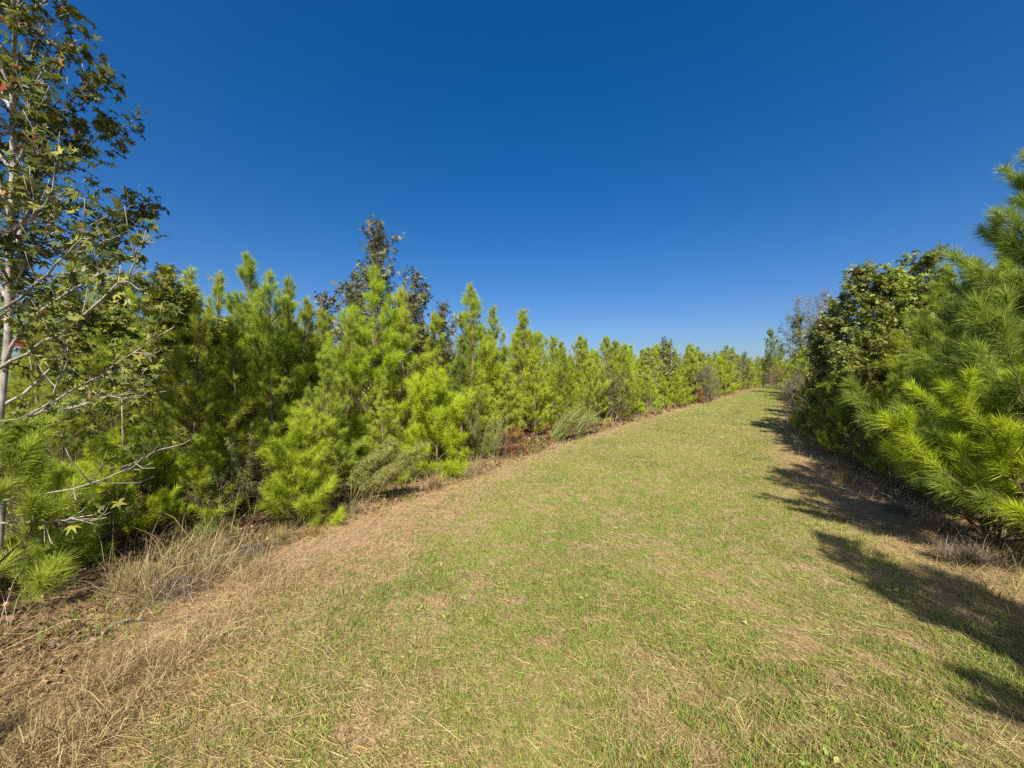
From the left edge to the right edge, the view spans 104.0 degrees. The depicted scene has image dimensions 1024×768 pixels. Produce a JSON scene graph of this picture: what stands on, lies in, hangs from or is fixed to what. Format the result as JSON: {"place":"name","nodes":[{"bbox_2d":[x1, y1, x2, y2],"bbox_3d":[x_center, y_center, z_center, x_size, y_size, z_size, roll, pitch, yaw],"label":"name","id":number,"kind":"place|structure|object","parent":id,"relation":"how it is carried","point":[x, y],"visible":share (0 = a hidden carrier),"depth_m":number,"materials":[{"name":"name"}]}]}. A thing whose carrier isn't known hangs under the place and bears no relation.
{"place":"outdoors","nodes":[
{"label":"outdoors","id":0,"kind":"place"},
{"bbox_2d":[0,383,1023,767],"bbox_3d":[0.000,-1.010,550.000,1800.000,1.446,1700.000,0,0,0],"label":"ground","id":1,"kind":"structure","parent":0,"point":[378,531],"depth_m":3.62,"materials":[{"name":"soil"}]},
{"bbox_2d":[4,321,95,521],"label":"pine tree","id":2,"kind":"object","parent":1,"relation":"on","point":[12,385],"visible":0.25,"depth_m":4.54,"materials":[{"name":"green plant"}]},
{"bbox_2d":[0,392,102,615],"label":"pine tree","id":3,"kind":"object","parent":1,"relation":"on","point":[45,505],"visible":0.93,"depth_m":2.86,"materials":[{"name":"green plant"}]},
{"bbox_2d":[6,354,98,530],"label":"pine tree","id":4,"kind":"object","parent":1,"relation":"on","point":[81,430],"visible":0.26,"depth_m":4.37,"materials":[{"name":"green plant"}]},
{"bbox_2d":[1,284,105,436],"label":"sapling","id":5,"kind":"object","parent":1,"relation":"on","point":[68,305],"visible":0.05,"depth_m":5.85,"materials":[{"name":"green plant"}]},
{"bbox_2d":[1,457,119,576],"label":"pine tree","id":6,"kind":"object","parent":1,"relation":"on","point":[93,551],"visible":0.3,"depth_m":3.50,"materials":[{"name":"green plant"}]},
{"bbox_2d":[3,493,123,567],"bbox_3d":[-3.920,1.227,3.375,0.603,0.777,0.904,0,0,21],"label":"shrub","id":7,"kind":"object","parent":1,"relation":"on","point":[8,515],"visible":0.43,"depth_m":3.36,"materials":[{"name":"green plant"}]},
{"bbox_2d":[10,253,133,440],"bbox_3d":[-9.209,-0.611,8.400,2.800,4.380,2.667,0,0,12],"label":"pine tree","id":8,"kind":"object","parent":1,"relation":"on","point":[80,294],"visible":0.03,"depth_m":8.29,"materials":[{"name":"green plant"}]},
{"bbox_2d":[27,299,141,473],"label":"pine tree","id":9,"kind":"object","parent":1,"relation":"on","point":[103,355],"visible":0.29,"depth_m":5.35,"materials":[{"name":"green plant"}]},
{"bbox_2d":[0,0,200,584],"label":"sweetgum tree","id":10,"kind":"object","parent":1,"relation":"on","point":[49,122],"visible":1,"depth_m":2.97,"materials":[{"name":"green plant"}]},
{"bbox_2d":[51,460,155,545],"bbox_3d":[-3.966,1.161,3.906,0.678,0.897,1.050,0,0,-2],"label":"shrub","id":11,"kind":"object","parent":1,"relation":"on","point":[114,511],"visible":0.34,"depth_m":3.93,"materials":[{"name":"green plant"}]},
{"bbox_2d":[65,393,158,493],"bbox_3d":[-5.126,0.817,5.260,1.205,1.554,1.809,0,0,-39],"label":"shrub","id":12,"kind":"object","parent":1,"relation":"on","point":[111,425],"visible":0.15,"depth_m":5.19,"materials":[{"name":"green plant"}]},
{"bbox_2d":[53,270,173,438],"bbox_3d":[-6.270,-0.121,6.540,1.809,3.410,1.198,0,0,-42],"label":"sapling","id":13,"kind":"object","parent":1,"relation":"on","point":[112,329],"visible":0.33,"depth_m":6.25,"materials":[{"name":"green plant"}]},
{"bbox_2d":[47,418,186,540],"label":"pine tree","id":14,"kind":"object","parent":1,"relation":"on","point":[112,447],"visible":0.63,"depth_m":4.05,"materials":[{"name":"green plant"}]},
{"bbox_2d":[81,286,173,459],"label":"pine tree","id":15,"kind":"object","parent":1,"relation":"on","point":[128,295],"visible":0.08,"depth_m":6.99,"materials":[{"name":"green plant"}]},
{"bbox_2d":[84,553,173,592],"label":"grass tussock","id":16,"kind":"object","parent":1,"relation":"on","point":[119,579],"depth_m":3.09,"materials":[{"name":"plant"}]},
{"bbox_2d":[84,317,194,489],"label":"pine tree","id":17,"kind":"object","parent":1,"relation":"on","point":[144,429],"visible":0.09,"depth_m":5.42,"materials":[{"name":"green plant"}]},
{"bbox_2d":[84,555,227,624],"bbox_3d":[-2.635,1.747,3.004,1.110,0.876,1.136,0,0,-12],"label":"grass tussock","id":18,"kind":"object","parent":1,"relation":"on","point":[173,593],"depth_m":2.99,"materials":[{"name":"plant"}]},
{"bbox_2d":[107,261,208,438],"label":"sapling","id":19,"kind":"object","parent":1,"relation":"on","point":[168,280],"visible":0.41,"depth_m":5.35,"materials":[{"name":"green plant"}]},
{"bbox_2d":[126,402,194,520],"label":"pine tree","id":20,"kind":"object","parent":1,"relation":"on","point":[161,443],"visible":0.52,"depth_m":4.66,"materials":[{"name":"green plant"}]},
{"bbox_2d":[134,265,214,452],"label":"pine tree","id":21,"kind":"object","parent":1,"relation":"on","point":[189,278],"visible":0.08,"depth_m":8.39,"materials":[{"name":"green plant"}]},
{"bbox_2d":[134,287,242,450],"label":"sapling","id":22,"kind":"object","parent":1,"relation":"on","point":[187,341],"visible":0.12,"depth_m":5.89,"materials":[{"name":"green plant"}]},
{"bbox_2d":[129,303,260,504],"bbox_3d":[-4.027,0.267,5.094,1.774,2.690,1.314,0,0,44],"label":"pine tree","id":23,"kind":"object","parent":1,"relation":"on","point":[192,392],"visible":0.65,"depth_m":5.04,"materials":[{"name":"green plant"}]},
{"bbox_2d":[157,425,242,523],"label":"pine tree","id":24,"kind":"object","parent":1,"relation":"on","point":[204,444],"visible":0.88,"depth_m":4.50,"materials":[{"name":"green plant"}]},
{"bbox_2d":[183,509,236,541],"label":"grass tussock","id":25,"kind":"object","parent":1,"relation":"on","point":[210,524],"depth_m":4.20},
{"bbox_2d":[175,449,254,518],"bbox_3d":[-3.366,1.171,4.562,1.034,0.888,0.689,0,0,19],"label":"shrub","id":26,"kind":"object","parent":1,"relation":"on","point":[210,491],"visible":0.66,"depth_m":4.49,"materials":[{"name":"green plant"}]},
{"bbox_2d":[179,267,261,447],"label":"pine tree","id":27,"kind":"object","parent":1,"relation":"on","point":[218,292],"visible":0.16,"depth_m":7.33,"materials":[{"name":"green plant"}]},
{"bbox_2d":[193,315,257,435],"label":"sapling","id":28,"kind":"object","parent":1,"relation":"on","point":[224,320],"visible":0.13,"depth_m":6.45,"materials":[{"name":"green plant"}]},
{"bbox_2d":[181,318,289,491],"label":"pine tree","id":29,"kind":"object","parent":1,"relation":"on","point":[233,335],"visible":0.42,"depth_m":5.52,"materials":[{"name":"green plant"}]},
{"bbox_2d":[211,438,275,511],"bbox_3d":[-3.214,1.123,4.962,0.775,0.999,1.163,0,0,25],"label":"shrub","id":30,"kind":"object","parent":1,"relation":"on","point":[256,473],"visible":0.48,"depth_m":4.96,"materials":[{"name":"green plant"}]},
{"bbox_2d":[224,422,271,516],"bbox_3d":[-3.175,1.025,4.871,0.592,1.201,0.398,0,0,-30],"label":"feathery weed","id":31,"kind":"object","parent":1,"relation":"on","point":[240,469],"visible":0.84,"depth_m":4.83,"materials":[{"name":"plant"}]},
{"bbox_2d":[206,249,291,414],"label":"pine tree","id":32,"kind":"object","parent":1,"relation":"on","point":[247,269],"visible":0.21,"depth_m":8.12,"materials":[{"name":"green plant"}]},
{"bbox_2d":[198,267,322,475],"bbox_3d":[-4.136,-0.174,6.705,2.353,3.570,1.744,0,0,15],"label":"pine tree","id":33,"kind":"object","parent":1,"relation":"on","point":[299,376],"visible":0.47,"depth_m":6.55,"materials":[{"name":"green plant"}]},
{"bbox_2d":[228,340,308,493],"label":"pine tree","id":34,"kind":"object","parent":1,"relation":"on","point":[268,381],"visible":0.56,"depth_m":5.58,"materials":[{"name":"green plant"}]},
{"bbox_2d":[240,274,331,454],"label":"pine tree","id":35,"kind":"object","parent":1,"relation":"on","point":[291,290],"visible":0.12,"depth_m":7.17,"materials":[{"name":"green plant"}]},
{"bbox_2d":[247,401,349,530],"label":"pine tree","id":36,"kind":"object","parent":1,"relation":"on","point":[277,453],"visible":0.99,"depth_m":4.44,"materials":[{"name":"green plant"}]},
{"bbox_2d":[258,297,344,472],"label":"pine tree","id":37,"kind":"object","parent":1,"relation":"on","point":[307,317],"visible":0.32,"depth_m":6.97,"materials":[{"name":"green plant"}]},
{"bbox_2d":[263,305,362,448],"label":"pine tree","id":38,"kind":"object","parent":1,"relation":"on","point":[321,324],"visible":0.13,"depth_m":7.97,"materials":[{"name":"green plant"}]},
{"bbox_2d":[301,290,345,379],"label":"sweetgum tree","id":39,"kind":"object","parent":1,"relation":"on","point":[323,297],"visible":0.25,"depth_m":9.42,"materials":[{"name":"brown plant"}]},
{"bbox_2d":[288,344,364,495],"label":"pine tree","id":40,"kind":"object","parent":1,"relation":"on","point":[326,382],"visible":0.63,"depth_m":5.68,"materials":[{"name":"green plant"}]},
{"bbox_2d":[307,312,389,478],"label":"pine tree","id":41,"kind":"object","parent":1,"relation":"on","point":[342,350],"visible":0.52,"depth_m":6.53,"materials":[{"name":"green plant"}]},
{"bbox_2d":[326,262,375,411],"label":"sweetgum tree","id":42,"kind":"object","parent":1,"relation":"on","point":[358,295],"visible":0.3,"depth_m":8.73,"materials":[{"name":"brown plant"}]},
{"bbox_2d":[312,264,434,466],"bbox_3d":[-2.658,-0.342,7.327,1.896,3.880,2.558,0,0,32],"label":"pine tree","id":43,"kind":"object","parent":1,"relation":"on","point":[389,363],"visible":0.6,"depth_m":7.27,"materials":[{"name":"green plant"}]},
{"bbox_2d":[318,213,435,406],"bbox_3d":[-2.792,-0.930,8.332,2.259,5.056,1.533,0,0,-37],"label":"sweetgum tree","id":44,"kind":"object","parent":1,"relation":"on","point":[377,256],"visible":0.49,"depth_m":8.20,"materials":[{"name":"green plant"}]},
{"bbox_2d":[354,374,409,485],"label":"pine tree","id":45,"kind":"object","parent":1,"relation":"on","point":[383,414],"visible":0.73,"depth_m":6.19,"materials":[{"name":"green plant"}]},
{"bbox_2d":[337,436,428,505],"bbox_3d":[-1.683,1.129,5.176,1.198,0.957,0.540,0,0,13],"label":"feathery weed","id":46,"kind":"object","parent":1,"relation":"on","point":[373,459],"visible":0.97,"depth_m":5.15,"materials":[{"name":"plant"}]},
{"bbox_2d":[362,445,429,499],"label":"feathery weed","id":47,"kind":"object","parent":1,"relation":"on","point":[384,462],"visible":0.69,"depth_m":5.34,"materials":[{"name":"plant"}]},
{"bbox_2d":[360,284,438,462],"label":"pine tree","id":48,"kind":"object","parent":1,"relation":"on","point":[405,342],"visible":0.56,"depth_m":7.69,"materials":[{"name":"green plant"}]},
{"bbox_2d":[389,265,454,422],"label":"sweetgum tree","id":49,"kind":"object","parent":1,"relation":"on","point":[423,335],"visible":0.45,"depth_m":8.84,"materials":[{"name":"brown plant"}]},
{"bbox_2d":[391,310,468,451],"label":"pine tree","id":50,"kind":"object","parent":1,"relation":"on","point":[436,322],"visible":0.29,"depth_m":8.51,"materials":[{"name":"green plant"}]},
{"bbox_2d":[399,362,477,480],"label":"pine tree","id":51,"kind":"object","parent":1,"relation":"on","point":[455,408],"visible":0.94,"depth_m":6.68,"materials":[{"name":"green plant"}]},
{"bbox_2d":[420,299,475,387],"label":"sweetgum tree","id":52,"kind":"object","parent":1,"relation":"on","point":[444,323],"visible":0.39,"depth_m":9.82,"materials":[{"name":"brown plant"}]},
{"bbox_2d":[434,336,493,458],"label":"pine tree","id":53,"kind":"object","parent":1,"relation":"on","point":[459,364],"visible":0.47,"depth_m":8.28,"materials":[{"name":"green plant"}]},
{"bbox_2d":[464,406,490,461],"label":"feathery weed","id":54,"kind":"object","parent":1,"relation":"on","point":[474,432],"visible":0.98,"depth_m":7.84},
{"bbox_2d":[463,370,502,446],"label":"pine tree","id":55,"kind":"object","parent":1,"relation":"on","point":[481,388],"visible":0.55,"depth_m":9.25,"materials":[{"name":"green plant"}]},
{"bbox_2d":[443,280,523,439],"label":"pine tree","id":56,"kind":"object","parent":1,"relation":"on","point":[473,330],"visible":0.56,"depth_m":10.60,"materials":[{"name":"green plant"}]},
{"bbox_2d":[464,304,522,432],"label":"pine tree","id":57,"kind":"object","parent":1,"relation":"on","point":[504,352],"visible":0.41,"depth_m":11.00,"materials":[{"name":"green plant"}]},
{"bbox_2d":[482,362,522,440],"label":"pine tree","id":58,"kind":"object","parent":1,"relation":"on","point":[501,385],"visible":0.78,"depth_m":10.11,"materials":[{"name":"green plant"}]},
{"bbox_2d":[0,386,1023,767],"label":"cut straw","id":59,"kind":"object","parent":1,"relation":"on","point":[232,762],"visible":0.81,"depth_m":2.26,"materials":[{"name":"beige plant"}]},
{"bbox_2d":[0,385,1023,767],"bbox_3d":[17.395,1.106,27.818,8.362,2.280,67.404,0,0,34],"label":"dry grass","id":60,"kind":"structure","parent":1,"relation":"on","point":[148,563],"depth_m":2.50,"materials":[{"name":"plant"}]},
{"bbox_2d":[0,396,1023,742],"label":"fallen leaves","id":61,"kind":"object","parent":1,"relation":"on","point":[78,632],"depth_m":3.55,"materials":[{"name":"plant"}]},
{"bbox_2d":[2,392,1023,733],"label":"weeds","id":62,"kind":"object","parent":1,"relation":"on","point":[114,630],"visible":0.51,"depth_m":3.40,"materials":[{"name":"beige plant"}]},
{"bbox_2d":[494,307,554,428],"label":"pine tree","id":63,"kind":"object","parent":1,"relation":"on","point":[523,334],"visible":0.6,"depth_m":12.83,"materials":[{"name":"green plant"}]},
{"bbox_2d":[509,348,554,433],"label":"pine tree","id":64,"kind":"object","parent":1,"relation":"on","point":[532,367],"visible":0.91,"depth_m":11.67,"materials":[{"name":"green plant"}]},
{"bbox_2d":[510,330,570,424],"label":"pine tree","id":65,"kind":"object","parent":1,"relation":"on","point":[545,363],"visible":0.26,"depth_m":14.14,"materials":[{"name":"green plant"}]},
{"bbox_2d":[536,375,566,430],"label":"pine tree","id":66,"kind":"object","parent":1,"relation":"on","point":[552,390],"visible":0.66,"depth_m":12.23,"materials":[{"name":"green plant"}]},
{"bbox_2d":[541,350,584,422],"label":"pine tree","id":67,"kind":"object","parent":1,"relation":"on","point":[563,391],"visible":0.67,"depth_m":13.25,"materials":[{"name":"green plant"}]},
{"bbox_2d":[544,397,589,441],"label":"plume grass","id":68,"kind":"object","parent":1,"relation":"on","point":[563,426],"depth_m":10.54,"materials":[{"name":"plant"}]},
{"bbox_2d":[557,335,605,415],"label":"pine tree","id":69,"kind":"object","parent":1,"relation":"on","point":[578,374],"visible":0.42,"depth_m":16.97,"materials":[{"name":"green plant"}]},
{"bbox_2d":[562,358,611,423],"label":"pine tree","id":70,"kind":"object","parent":1,"relation":"on","point":[588,363],"visible":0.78,"depth_m":13.95,"materials":[{"name":"green plant"}]},
{"bbox_2d":[582,350,614,419],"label":"pine tree","id":71,"kind":"object","parent":1,"relation":"on","point":[599,377],"visible":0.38,"depth_m":15.12,"materials":[{"name":"green plant"}]},
{"bbox_2d":[583,355,648,421],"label":"shrub","id":72,"kind":"object","parent":1,"relation":"on","point":[612,397],"visible":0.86,"depth_m":14.52,"materials":[{"name":"green plant"}]},
{"bbox_2d":[594,343,648,414],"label":"pine tree","id":73,"kind":"object","parent":1,"relation":"on","point":[623,351],"visible":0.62,"depth_m":16.85,"materials":[{"name":"green plant"}]},
{"bbox_2d":[633,365,664,410],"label":"pine tree","id":74,"kind":"object","parent":1,"relation":"on","point":[647,378],"visible":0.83,"depth_m":18.41,"materials":[{"name":"green plant"}]},
{"bbox_2d":[659,340,684,405],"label":"sweetgum tree","id":75,"kind":"object","parent":1,"relation":"on","point":[670,348],"visible":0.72,"depth_m":22.69,"materials":[{"name":"green plant"}]},
{"bbox_2d":[664,368,692,406],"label":"pine tree","id":76,"kind":"object","parent":1,"relation":"on","point":[678,382],"visible":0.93,"depth_m":21.66,"materials":[{"name":"green plant"}]},
{"bbox_2d":[669,346,712,401],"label":"pine tree","id":77,"kind":"object","parent":1,"relation":"on","point":[691,359],"visible":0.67,"depth_m":25.42,"materials":[{"name":"green plant"}]},
{"bbox_2d":[688,360,725,402],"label":"shrub","id":78,"kind":"object","parent":1,"relation":"on","point":[705,375],"visible":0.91,"depth_m":24.43,"materials":[{"name":"grey plant"}]},
{"bbox_2d":[775,373,807,419],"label":"shrub","id":79,"kind":"object","parent":1,"relation":"on","point":[790,396],"visible":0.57,"depth_m":14.64,"materials":[{"name":"grey plant"}]},
{"bbox_2d":[773,311,816,381],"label":"broadleaf tree","id":80,"kind":"object","parent":1,"relation":"on","point":[796,323],"visible":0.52,"depth_m":33.01,"materials":[{"name":"grey plant"}]},
{"bbox_2d":[771,392,827,442],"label":"shrub","id":81,"kind":"object","parent":1,"relation":"on","point":[804,414],"visible":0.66,"depth_m":10.49,"materials":[{"name":"green plant"}]},
{"bbox_2d":[783,286,837,355],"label":"bare tree","id":82,"kind":"object","parent":1,"relation":"on","point":[808,303],"visible":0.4,"depth_m":39.86,"materials":[{"name":"grey plant"}]},
{"bbox_2d":[798,370,840,438],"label":"pine tree","id":83,"kind":"object","parent":1,"relation":"on","point":[830,384],"visible":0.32,"depth_m":9.92,"materials":[{"name":"green plant"}]},
{"bbox_2d":[791,397,848,457],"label":"shrub","id":84,"kind":"object","parent":1,"relation":"on","point":[829,420],"visible":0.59,"depth_m":8.65,"materials":[{"name":"green plant"}]},
{"bbox_2d":[793,295,854,421],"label":"sweetgum tree","id":85,"kind":"object","parent":1,"relation":"on","point":[819,359],"visible":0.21,"depth_m":11.03,"materials":[{"name":"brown plant"}]},
{"bbox_2d":[806,342,867,449],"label":"sweetgum tree","id":86,"kind":"object","parent":1,"relation":"on","point":[842,360],"visible":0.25,"depth_m":8.96,"materials":[{"name":"green plant"}]},
{"bbox_2d":[814,365,870,460],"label":"pine tree","id":87,"kind":"object","parent":1,"relation":"on","point":[840,406],"visible":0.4,"depth_m":8.22,"materials":[{"name":"green plant"}]},
{"bbox_2d":[803,259,891,432],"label":"sweetgum tree","id":88,"kind":"object","parent":1,"relation":"on","point":[860,286],"visible":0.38,"depth_m":9.72,"materials":[{"name":"green plant"}]},
{"bbox_2d":[825,406,887,473],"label":"shrub","id":89,"kind":"object","parent":1,"relation":"on","point":[858,449],"visible":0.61,"depth_m":7.07,"materials":[{"name":"green plant"}]},
{"bbox_2d":[841,297,918,465],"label":"sweetgum tree","id":90,"kind":"object","parent":1,"relation":"on","point":[878,345],"visible":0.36,"depth_m":7.56,"materials":[{"name":"green plant"}]},
{"bbox_2d":[854,327,922,468],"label":"pine tree","id":91,"kind":"object","parent":1,"relation":"on","point":[896,342],"visible":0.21,"depth_m":7.40,"materials":[{"name":"green plant"}]},
{"bbox_2d":[852,353,929,491],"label":"pine tree","id":92,"kind":"object","parent":1,"relation":"on","point":[902,374],"visible":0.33,"depth_m":5.96,"materials":[{"name":"green plant"}]},
{"bbox_2d":[850,253,944,381],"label":"sweetgum tree","id":93,"kind":"object","parent":1,"relation":"on","point":[895,281],"visible":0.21,"depth_m":8.78,"materials":[{"name":"green plant"}]},
{"bbox_2d":[851,313,962,460],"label":"pine tree","id":94,"kind":"object","parent":1,"relation":"on","point":[874,392],"visible":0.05,"depth_m":6.94,"materials":[{"name":"green plant"}]},
{"bbox_2d":[871,492,949,519],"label":"grass tussock","id":95,"kind":"object","parent":1,"relation":"on","point":[900,508],"depth_m":4.88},
{"bbox_2d":[859,262,995,478],"bbox_3d":[6.599,-0.140,5.994,2.285,3.466,1.693,0,0,-28],"label":"pine tree","id":96,"kind":"object","parent":1,"relation":"on","point":[937,292],"visible":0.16,"depth_m":6.03,"materials":[{"name":"green plant"}]},
{"bbox_2d":[835,239,1021,426],"bbox_3d":[8.826,-0.749,8.846,2.844,4.704,2.020,0,0,31],"label":"sweetgum tree","id":97,"kind":"object","parent":1,"relation":"on","point":[919,266],"visible":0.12,"depth_m":8.58,"materials":[{"name":"green plant"}]},
{"bbox_2d":[837,146,1023,544],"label":"pine tree","id":98,"kind":"object","parent":1,"relation":"on","point":[977,312],"visible":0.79,"depth_m":3.56,"materials":[{"name":"green plant"}]},
{"bbox_2d":[897,502,978,535],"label":"grass tussock","id":99,"kind":"object","parent":1,"relation":"on","point":[934,523],"depth_m":4.29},
{"bbox_2d":[869,351,1023,535],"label":"pine tree","id":100,"kind":"object","parent":1,"relation":"on","point":[977,413],"visible":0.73,"depth_m":3.48,"materials":[{"name":"green plant"}]},
{"bbox_2d":[875,254,1023,527],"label":"pine tree","id":101,"kind":"object","parent":1,"relation":"on","point":[952,328],"visible":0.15,"depth_m":4.66,"materials":[{"name":"green plant"}]},
{"bbox_2d":[908,518,1023,577],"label":"grass tussock","id":102,"kind":"object","parent":1,"relation":"on","point":[970,553],"depth_m":3.59,"materials":[{"name":"plant"}]},
{"bbox_2d":[916,434,1023,549],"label":"shrub","id":103,"kind":"object","parent":1,"relation":"on","point":[997,536],"visible":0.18,"depth_m":3.90,"materials":[{"name":"green plant"}]},
{"bbox_2d":[0,0,1023,382],"label":"sky","id":104,"kind":"structure","parent":0,"point":[637,173],"materials":[{"name":"blue"}]},
{"bbox_2d":[69,384,1023,767],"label":"path","id":105,"kind":"structure","parent":0,"point":[584,674],"depth_m":2.62,"materials":[{"name":"plant"}]},
{"bbox_2d":[270,472,975,767],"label":"broadleaf weeds","id":106,"kind":"object","parent":105,"relation":"on","point":[957,745],"visible":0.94,"depth_m":1.93,"materials":[{"name":"green plant"}]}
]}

